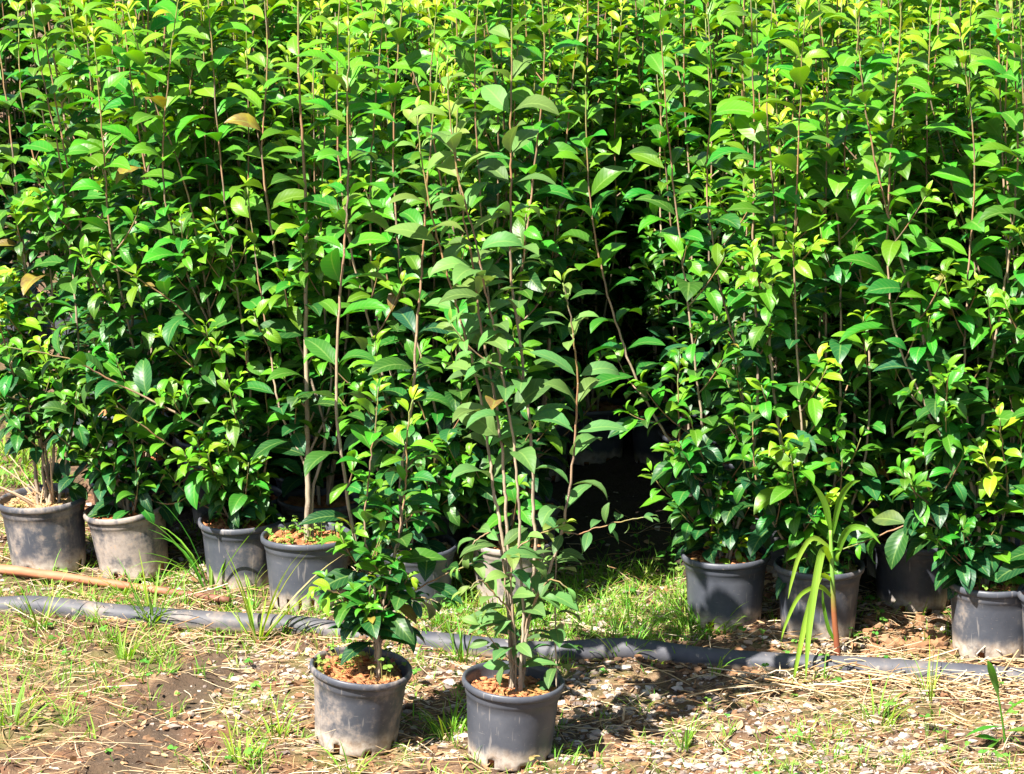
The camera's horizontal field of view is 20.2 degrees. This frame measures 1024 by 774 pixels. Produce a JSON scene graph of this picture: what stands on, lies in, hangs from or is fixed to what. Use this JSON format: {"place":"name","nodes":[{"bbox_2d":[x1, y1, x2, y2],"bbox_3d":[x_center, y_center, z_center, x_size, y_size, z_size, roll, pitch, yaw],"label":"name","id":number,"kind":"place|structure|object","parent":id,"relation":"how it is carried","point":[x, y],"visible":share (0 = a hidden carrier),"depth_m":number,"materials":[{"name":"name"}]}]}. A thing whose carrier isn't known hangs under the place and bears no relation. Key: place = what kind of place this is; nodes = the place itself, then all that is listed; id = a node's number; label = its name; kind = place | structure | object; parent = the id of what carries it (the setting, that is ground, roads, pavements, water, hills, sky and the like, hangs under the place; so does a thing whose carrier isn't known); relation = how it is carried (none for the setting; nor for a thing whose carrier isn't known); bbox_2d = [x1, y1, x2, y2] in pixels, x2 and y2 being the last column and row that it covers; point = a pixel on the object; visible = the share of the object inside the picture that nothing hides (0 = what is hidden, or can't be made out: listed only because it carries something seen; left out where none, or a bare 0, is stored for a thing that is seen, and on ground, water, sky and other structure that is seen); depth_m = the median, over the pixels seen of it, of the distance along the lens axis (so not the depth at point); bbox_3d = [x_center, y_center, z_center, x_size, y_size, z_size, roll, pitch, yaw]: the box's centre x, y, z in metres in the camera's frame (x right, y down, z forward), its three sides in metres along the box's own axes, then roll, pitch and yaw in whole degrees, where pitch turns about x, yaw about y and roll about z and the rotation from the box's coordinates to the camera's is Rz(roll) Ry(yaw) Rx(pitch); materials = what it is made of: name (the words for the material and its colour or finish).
{"place":"outdoors","nodes":[
{"label":"outdoors","id":0,"kind":"place"},
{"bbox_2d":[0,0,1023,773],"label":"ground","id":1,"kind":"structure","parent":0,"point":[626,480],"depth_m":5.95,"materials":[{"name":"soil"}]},
{"bbox_2d":[0,0,56,346],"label":"potted shrub","id":2,"kind":"object","parent":1,"relation":"on","point":[10,67],"visible":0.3,"depth_m":8.93,"materials":[{"name":"green plant"}]},
{"bbox_2d":[0,571,67,629],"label":"grass tuft","id":3,"kind":"object","parent":1,"relation":"on","point":[34,622],"visible":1,"depth_m":6.32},
{"bbox_2d":[0,663,72,729],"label":"grass tuft","id":4,"kind":"object","parent":1,"relation":"on","point":[17,710],"visible":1,"depth_m":5.77,"materials":[{"name":"plant"}]},
{"bbox_2d":[8,0,96,353],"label":"potted shrub","id":5,"kind":"object","parent":1,"relation":"on","point":[38,84],"visible":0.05,"depth_m":8.84,"materials":[{"name":"green plant"}]},
{"bbox_2d":[28,5,90,299],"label":"potted shrub","id":6,"kind":"object","parent":1,"relation":"on","point":[50,100],"visible":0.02,"depth_m":9.02,"materials":[{"name":"green plant"}]},
{"bbox_2d":[0,0,122,572],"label":"potted shrub","id":7,"kind":"object","parent":1,"relation":"on","point":[44,523],"visible":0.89,"depth_m":6.66,"materials":[{"name":"green plant"}]},
{"bbox_2d":[27,0,152,435],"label":"potted shrub","id":8,"kind":"object","parent":1,"relation":"on","point":[67,37],"visible":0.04,"depth_m":7.66,"materials":[{"name":"green plant"}]},
{"bbox_2d":[40,0,145,321],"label":"potted shrub","id":9,"kind":"object","parent":1,"relation":"on","point":[48,139],"visible":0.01,"depth_m":7.97,"materials":[{"name":"green plant"}]},
{"bbox_2d":[0,564,230,602],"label":"wooden pole","id":10,"kind":"object","parent":1,"relation":"on","point":[33,572],"visible":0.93,"depth_m":6.62,"materials":[{"name":"orange wood"}]},
{"bbox_2d":[20,0,214,580],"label":"potted shrub","id":11,"kind":"object","parent":1,"relation":"on","point":[119,525],"visible":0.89,"depth_m":6.59,"materials":[{"name":"green plant"}]},
{"bbox_2d":[0,0,237,541],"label":"potted shrub","id":12,"kind":"object","parent":1,"relation":"on","point":[121,100],"visible":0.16,"depth_m":6.71,"materials":[{"name":"green plant"}]},
{"bbox_2d":[49,0,199,502],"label":"potted shrub","id":13,"kind":"object","parent":1,"relation":"on","point":[106,116],"visible":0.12,"depth_m":7.06,"materials":[{"name":"green plant"}]},
{"bbox_2d":[100,616,159,659],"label":"grass tuft","id":14,"kind":"object","parent":1,"relation":"on","point":[123,648],"visible":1,"depth_m":6.13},
{"bbox_2d":[60,0,224,422],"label":"potted shrub","id":15,"kind":"object","parent":1,"relation":"on","point":[108,37],"visible":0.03,"depth_m":7.39,"materials":[{"name":"green plant"}]},
{"bbox_2d":[67,0,227,446],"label":"potted shrub","id":16,"kind":"object","parent":1,"relation":"on","point":[81,133],"visible":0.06,"depth_m":7.28,"materials":[{"name":"green plant"}]},
{"bbox_2d":[92,552,204,625],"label":"grass tuft","id":17,"kind":"object","parent":1,"relation":"on","point":[148,603],"visible":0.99,"depth_m":6.37,"materials":[{"name":"plant"}]},
{"bbox_2d":[0,0,302,592],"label":"potted shrub","id":18,"kind":"object","parent":1,"relation":"on","point":[235,494],"visible":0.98,"depth_m":6.48,"materials":[{"name":"green plant"}]},
{"bbox_2d":[117,0,271,492],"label":"potted shrub","id":19,"kind":"object","parent":1,"relation":"on","point":[184,444],"visible":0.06,"depth_m":7.10,"materials":[{"name":"green plant"}]},
{"bbox_2d":[129,1,270,468],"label":"potted shrub","id":20,"kind":"object","parent":1,"relation":"on","point":[176,42],"visible":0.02,"depth_m":7.45,"materials":[{"name":"green plant"}]},
{"bbox_2d":[133,499,268,589],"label":"grass tuft","id":21,"kind":"object","parent":1,"relation":"on","point":[195,569],"visible":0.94,"depth_m":6.59,"materials":[{"name":"plant"}]},
{"bbox_2d":[104,0,304,523],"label":"potted shrub","id":22,"kind":"object","parent":1,"relation":"on","point":[204,45],"visible":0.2,"depth_m":6.91,"materials":[{"name":"green plant"}]},
{"bbox_2d":[126,0,287,513],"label":"potted shrub","id":23,"kind":"object","parent":1,"relation":"on","point":[205,124],"visible":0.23,"depth_m":6.70,"materials":[{"name":"green plant"}]},
{"bbox_2d":[206,712,276,769],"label":"grass tuft","id":24,"kind":"object","parent":1,"relation":"on","point":[231,751],"visible":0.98,"depth_m":5.55,"materials":[{"name":"plant"}]},
{"bbox_2d":[219,0,305,367],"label":"potted shrub","id":25,"kind":"object","parent":1,"relation":"on","point":[262,43],"visible":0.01,"depth_m":7.76,"materials":[{"name":"green plant"}]},
{"bbox_2d":[229,692,302,744],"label":"grass tuft","id":26,"kind":"object","parent":1,"relation":"on","point":[279,730],"visible":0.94,"depth_m":5.67,"materials":[{"name":"plant"}]},
{"bbox_2d":[191,0,345,485],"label":"potted shrub","id":27,"kind":"object","parent":1,"relation":"on","point":[233,11],"visible":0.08,"depth_m":7.13,"materials":[{"name":"green plant"}]},
{"bbox_2d":[186,10,356,489],"bbox_3d":[-0.527,-0.269,6.894,0.387,1.305,0.376,13,18,42],"label":"potted shrub","id":28,"kind":"object","parent":1,"relation":"on","point":[338,478],"visible":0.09,"depth_m":6.88,"materials":[{"name":"green plant"}]},
{"bbox_2d":[221,0,324,410],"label":"potted shrub","id":29,"kind":"object","parent":1,"relation":"on","point":[267,111],"visible":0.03,"depth_m":7.66,"materials":[{"name":"green plant"}]},
{"bbox_2d":[222,550,340,643],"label":"grass tuft","id":30,"kind":"object","parent":1,"relation":"on","point":[250,617],"visible":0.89,"depth_m":6.26,"materials":[{"name":"plant"}]},
{"bbox_2d":[224,0,366,611],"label":"potted shrub","id":31,"kind":"object","parent":1,"relation":"on","point":[286,544],"visible":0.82,"depth_m":6.38,"materials":[{"name":"green plant"}]},
{"bbox_2d":[239,0,371,462],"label":"potted shrub","id":32,"kind":"object","parent":1,"relation":"on","point":[333,8],"visible":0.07,"depth_m":7.31,"materials":[{"name":"green plant"}]},
{"bbox_2d":[245,3,379,462],"bbox_3d":[-0.467,-0.421,7.536,0.385,1.300,0.374,3,14,13],"label":"potted shrub","id":33,"kind":"object","parent":1,"relation":"on","point":[286,20],"visible":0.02,"depth_m":7.38,"materials":[{"name":"green plant"}]},
{"bbox_2d":[230,0,420,562],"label":"potted shrub","id":34,"kind":"object","parent":1,"relation":"on","point":[292,503],"visible":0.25,"depth_m":6.65,"materials":[{"name":"green plant"}]},
{"bbox_2d":[278,0,393,398],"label":"potted shrub","id":35,"kind":"object","parent":1,"relation":"on","point":[342,12],"depth_m":7.65,"materials":[{"name":"green plant"}]},
{"bbox_2d":[311,0,439,358],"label":"potted shrub","id":36,"kind":"object","parent":1,"relation":"on","point":[406,122],"visible":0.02,"depth_m":7.35,"materials":[{"name":"green plant"}]},
{"bbox_2d":[321,0,442,503],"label":"potted shrub","id":37,"kind":"object","parent":1,"relation":"on","point":[416,4],"visible":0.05,"depth_m":7.07,"materials":[{"name":"green plant"}]},
{"bbox_2d":[313,43,465,537],"bbox_3d":[-0.280,-0.232,6.857,0.371,1.250,0.360,-2,14,-10],"label":"potted shrub","id":38,"kind":"object","parent":1,"relation":"on","point":[361,333],"visible":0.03,"depth_m":6.83,"materials":[{"name":"green plant"}]},
{"bbox_2d":[289,0,489,615],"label":"potted shrub","id":39,"kind":"object","parent":1,"relation":"on","point":[444,545],"visible":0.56,"depth_m":6.29,"materials":[{"name":"green plant"}]},
{"bbox_2d":[331,1,448,184],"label":"potted shrub","id":40,"kind":"object","parent":1,"relation":"on","point":[380,16],"visible":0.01,"depth_m":7.84,"materials":[{"name":"green plant"}]},
{"bbox_2d":[294,14,488,756],"bbox_3d":[-0.227,0.004,5.516,0.372,1.431,0.266,0,14,0],"label":"potted shrub","id":41,"kind":"object","parent":1,"relation":"on","point":[359,689],"visible":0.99,"depth_m":5.55,"materials":[{"name":"green plant"}]},
{"bbox_2d":[322,0,491,445],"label":"potted shrub","id":42,"kind":"object","parent":1,"relation":"on","point":[360,7],"visible":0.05,"depth_m":7.09,"materials":[{"name":"green plant"}]},
{"bbox_2d":[352,33,487,561],"bbox_3d":[-0.246,-0.189,6.701,0.357,1.239,0.367,6,15,24],"label":"potted shrub","id":43,"kind":"object","parent":1,"relation":"on","point":[429,286],"visible":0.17,"depth_m":6.67,"materials":[{"name":"green plant"}]},
{"bbox_2d":[400,687,466,740],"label":"grass tuft","id":44,"kind":"object","parent":1,"relation":"on","point":[451,725],"visible":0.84,"depth_m":5.70,"materials":[{"name":"plant"}]},
{"bbox_2d":[392,0,488,343],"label":"potted shrub","id":45,"kind":"object","parent":1,"relation":"on","point":[422,83],"visible":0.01,"depth_m":7.44,"materials":[{"name":"green plant"}]},
{"bbox_2d":[415,608,491,663],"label":"grass tuft","id":46,"kind":"object","parent":1,"relation":"on","point":[461,653],"visible":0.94,"depth_m":6.12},
{"bbox_2d":[370,0,586,608],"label":"potted shrub","id":47,"kind":"object","parent":1,"relation":"on","point":[523,232],"visible":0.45,"depth_m":6.32,"materials":[{"name":"green plant"}]},
{"bbox_2d":[414,0,550,523],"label":"potted shrub","id":48,"kind":"object","parent":1,"relation":"on","point":[482,34],"visible":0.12,"depth_m":6.92,"materials":[{"name":"green plant"}]},
{"bbox_2d":[398,0,569,535],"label":"potted shrub","id":49,"kind":"object","parent":1,"relation":"on","point":[449,42],"visible":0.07,"depth_m":6.69,"materials":[{"name":"green plant"}]},
{"bbox_2d":[448,0,546,407],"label":"potted shrub","id":50,"kind":"object","parent":1,"relation":"on","point":[494,10],"visible":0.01,"depth_m":7.54,"materials":[{"name":"green plant"}]},
{"bbox_2d":[448,0,569,181],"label":"potted shrub","id":51,"kind":"object","parent":1,"relation":"on","point":[505,2],"visible":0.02,"depth_m":7.68,"materials":[{"name":"green plant"}]},
{"bbox_2d":[0,509,1023,773],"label":"straw","id":52,"kind":"object","parent":1,"relation":"on","point":[900,677],"visible":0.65,"depth_m":5.90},
{"bbox_2d":[0,421,1023,773],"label":"grass","id":53,"kind":"structure","parent":1,"relation":"on","point":[572,581],"depth_m":6.28,"materials":[{"name":"plant"}]},
{"bbox_2d":[0,595,1023,685],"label":"water pipe","id":54,"kind":"object","parent":1,"relation":"on","point":[661,651],"visible":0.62,"depth_m":6.12,"materials":[{"name":"grey plastic"}]},
{"bbox_2d":[0,430,1023,773],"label":"clover cover","id":55,"kind":"object","parent":1,"relation":"on","point":[460,610],"visible":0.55,"depth_m":6.16,"materials":[{"name":"green plant"}]},
{"bbox_2d":[0,483,1023,773],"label":"soil clods","id":56,"kind":"object","parent":1,"relation":"on","point":[894,643],"visible":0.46,"depth_m":5.97,"materials":[{"name":"soil"}]},
{"bbox_2d":[385,0,659,770],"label":"potted shrub","id":57,"kind":"object","parent":1,"relation":"on","point":[512,703],"visible":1,"depth_m":5.44,"materials":[{"name":"green plant"}]},
{"bbox_2d":[454,0,615,554],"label":"potted shrub","id":58,"kind":"object","parent":1,"relation":"on","point":[571,100],"visible":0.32,"depth_m":6.54,"materials":[{"name":"green plant"}]},
{"bbox_2d":[472,0,621,399],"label":"potted shrub","id":59,"kind":"object","parent":1,"relation":"on","point":[570,25],"visible":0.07,"depth_m":7.78,"materials":[{"name":"green plant"}]},
{"bbox_2d":[496,0,610,481],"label":"potted shrub","id":60,"kind":"object","parent":1,"relation":"on","point":[528,78],"visible":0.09,"depth_m":7.38,"materials":[{"name":"green plant"}]},
{"bbox_2d":[503,0,627,370],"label":"potted shrub","id":61,"kind":"object","parent":1,"relation":"on","point":[604,34],"visible":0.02,"depth_m":7.96,"materials":[{"name":"green plant"}]},
{"bbox_2d":[514,0,650,465],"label":"potted shrub","id":62,"kind":"object","parent":1,"relation":"on","point":[605,448],"visible":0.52,"depth_m":7.57,"materials":[{"name":"green plant"}]},
{"bbox_2d":[556,0,638,360],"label":"potted shrub","id":63,"kind":"object","parent":1,"relation":"on","point":[626,4],"visible":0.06,"depth_m":8.25,"materials":[{"name":"green plant"}]},
{"bbox_2d":[570,589,671,656],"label":"grass tuft","id":64,"kind":"object","parent":1,"relation":"on","point":[615,635],"visible":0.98,"depth_m":6.15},
{"bbox_2d":[557,0,706,416],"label":"potted shrub","id":65,"kind":"object","parent":1,"relation":"on","point":[628,296],"visible":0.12,"depth_m":7.97,"materials":[{"name":"green plant"}]},
{"bbox_2d":[601,0,716,405],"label":"potted shrub","id":66,"kind":"object","parent":1,"relation":"on","point":[631,332],"visible":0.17,"depth_m":7.78,"materials":[{"name":"green plant"}]},
{"bbox_2d":[608,0,721,466],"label":"potted shrub","id":67,"kind":"object","parent":1,"relation":"on","point":[643,443],"visible":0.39,"depth_m":7.55,"materials":[{"name":"green plant"}]},
{"bbox_2d":[602,0,733,381],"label":"potted shrub","id":68,"kind":"object","parent":1,"relation":"on","point":[631,29],"visible":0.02,"depth_m":8.11,"materials":[{"name":"green plant"}]},
{"bbox_2d":[553,0,805,630],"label":"potted shrub","id":69,"kind":"object","parent":1,"relation":"on","point":[725,575],"visible":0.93,"depth_m":6.24,"materials":[{"name":"green plant"}]},
{"bbox_2d":[664,708,705,749],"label":"grass tuft","id":70,"kind":"object","parent":1,"relation":"on","point":[688,741],"visible":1,"depth_m":5.60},
{"bbox_2d":[618,0,761,496],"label":"potted shrub","id":71,"kind":"object","parent":1,"relation":"on","point":[675,356],"visible":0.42,"depth_m":7.30,"materials":[{"name":"green plant"}]},
{"bbox_2d":[644,581,746,641],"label":"grass tuft","id":72,"kind":"object","parent":1,"relation":"on","point":[699,630],"visible":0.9,"depth_m":6.29,"materials":[{"name":"plant"}]},
{"bbox_2d":[635,2,771,422],"bbox_3d":[0.565,-0.629,7.894,0.377,1.538,0.478,-3,14,-13],"label":"potted shrub","id":73,"kind":"object","parent":1,"relation":"on","point":[703,258],"visible":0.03,"depth_m":7.92,"materials":[{"name":"green plant"}]},
{"bbox_2d":[672,0,779,422],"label":"potted shrub","id":74,"kind":"object","parent":1,"relation":"on","point":[722,6],"visible":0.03,"depth_m":7.59,"materials":[{"name":"green plant"}]},
{"bbox_2d":[674,0,810,489],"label":"potted shrub","id":75,"kind":"object","parent":1,"relation":"on","point":[729,133],"visible":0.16,"depth_m":7.07,"materials":[{"name":"green plant"}]},
{"bbox_2d":[677,0,819,415],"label":"potted shrub","id":76,"kind":"object","parent":1,"relation":"on","point":[716,99],"visible":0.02,"depth_m":7.38,"materials":[{"name":"green plant"}]},
{"bbox_2d":[713,1,823,439],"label":"potted shrub","id":77,"kind":"object","parent":1,"relation":"on","point":[785,51],"visible":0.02,"depth_m":7.13,"materials":[{"name":"green plant"}]},
{"bbox_2d":[701,0,847,516],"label":"potted shrub","id":78,"kind":"object","parent":1,"relation":"on","point":[732,385],"visible":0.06,"depth_m":6.82,"materials":[{"name":"green plant"}]},
{"bbox_2d":[705,0,850,573],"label":"potted shrub","id":79,"kind":"object","parent":1,"relation":"on","point":[787,426],"visible":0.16,"depth_m":6.55,"materials":[{"name":"green plant"}]},
{"bbox_2d":[742,0,874,476],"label":"potted shrub","id":80,"kind":"object","parent":1,"relation":"on","point":[831,26],"visible":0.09,"depth_m":6.77,"materials":[{"name":"green plant"}]},
{"bbox_2d":[713,0,907,641],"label":"potted shrub","id":81,"kind":"object","parent":1,"relation":"on","point":[792,519],"visible":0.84,"depth_m":6.14,"materials":[{"name":"green plant"}]},
{"bbox_2d":[738,58,915,554],"bbox_3d":[0.720,-0.116,6.331,0.377,1.270,0.366,-5,14,-21],"label":"potted shrub","id":82,"kind":"object","parent":1,"relation":"on","point":[825,328],"visible":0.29,"depth_m":6.31,"materials":[{"name":"green plant"}]},
{"bbox_2d":[780,480,879,684],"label":"strap leaved weed","id":83,"kind":"object","parent":1,"relation":"on","point":[826,549],"visible":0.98,"depth_m":6.07,"materials":[{"name":"green plant"}]},
{"bbox_2d":[768,0,931,558],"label":"potted shrub","id":84,"kind":"object","parent":1,"relation":"on","point":[840,117],"visible":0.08,"depth_m":6.65,"materials":[{"name":"green plant"}]},
{"bbox_2d":[836,673,922,729],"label":"grass tuft","id":85,"kind":"object","parent":1,"relation":"on","point":[886,709],"visible":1,"depth_m":5.76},
{"bbox_2d":[825,0,988,388],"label":"potted shrub","id":86,"kind":"object","parent":1,"relation":"on","point":[942,22],"visible":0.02,"depth_m":7.11,"materials":[{"name":"green plant"}]},
{"bbox_2d":[835,0,979,577],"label":"potted shrub","id":87,"kind":"object","parent":1,"relation":"on","point":[879,122],"visible":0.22,"depth_m":6.46,"materials":[{"name":"green plant"}]},
{"bbox_2d":[842,0,973,614],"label":"potted shrub","id":88,"kind":"object","parent":1,"relation":"on","point":[910,581],"visible":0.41,"depth_m":6.38,"materials":[{"name":"green plant"}]},
{"bbox_2d":[887,630,946,705],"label":"grass tuft","id":89,"kind":"object","parent":1,"relation":"on","point":[931,692],"visible":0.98,"depth_m":5.88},
{"bbox_2d":[855,2,1000,474],"bbox_3d":[1.004,-0.277,6.891,0.392,1.322,0.380,-1,14,-6],"label":"potted shrub","id":90,"kind":"object","parent":1,"relation":"on","point":[984,168],"visible":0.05,"depth_m":6.82,"materials":[{"name":"green plant"}]},
{"bbox_2d":[833,0,1023,661],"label":"potted shrub","id":91,"kind":"object","parent":1,"relation":"on","point":[986,610],"visible":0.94,"depth_m":6.03,"materials":[{"name":"green plant"}]},
{"bbox_2d":[866,0,1015,511],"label":"potted shrub","id":92,"kind":"object","parent":1,"relation":"on","point":[956,18],"visible":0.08,"depth_m":6.64,"materials":[{"name":"green plant"}]},
{"bbox_2d":[886,0,1023,389],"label":"potted shrub","id":93,"kind":"object","parent":1,"relation":"on","point":[984,68],"visible":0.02,"depth_m":7.22,"materials":[{"name":"green plant"}]},
{"bbox_2d":[902,0,1023,556],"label":"potted shrub","id":94,"kind":"object","parent":1,"relation":"on","point":[956,208],"visible":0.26,"depth_m":6.37,"materials":[{"name":"green plant"}]},
{"bbox_2d":[936,0,1020,505],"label":"potted shrub","id":95,"kind":"object","parent":1,"relation":"on","point":[966,42],"visible":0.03,"depth_m":6.95,"materials":[{"name":"green plant"}]},
{"bbox_2d":[935,0,1023,506],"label":"potted shrub","id":96,"kind":"object","parent":1,"relation":"on","point":[984,22],"visible":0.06,"depth_m":6.76,"materials":[{"name":"green plant"}]},
{"bbox_2d":[957,0,1023,564],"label":"potted shrub","id":97,"kind":"object","parent":1,"relation":"on","point":[992,126],"visible":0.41,"depth_m":6.20,"materials":[{"name":"green plant"}]},
{"bbox_2d":[965,660,1023,749],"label":"broadleaf weed","id":98,"kind":"object","parent":1,"relation":"on","point":[992,673],"visible":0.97,"depth_m":5.61,"materials":[{"name":"green plant"}]},
{"bbox_2d":[966,49,1023,455],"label":"potted shrub","id":99,"kind":"object","parent":1,"relation":"on","point":[1013,133],"visible":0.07,"depth_m":6.58,"materials":[{"name":"green plant"}]},
{"bbox_2d":[976,0,1023,647],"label":"potted shrub","id":100,"kind":"object","parent":1,"relation":"on","point":[1014,119],"visible":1,"depth_m":5.90,"materials":[{"name":"green plant"}]},
{"bbox_2d":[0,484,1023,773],"bbox_3d":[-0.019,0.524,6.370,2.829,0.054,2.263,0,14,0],"label":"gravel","id":101,"kind":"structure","parent":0,"point":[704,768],"depth_m":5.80,"materials":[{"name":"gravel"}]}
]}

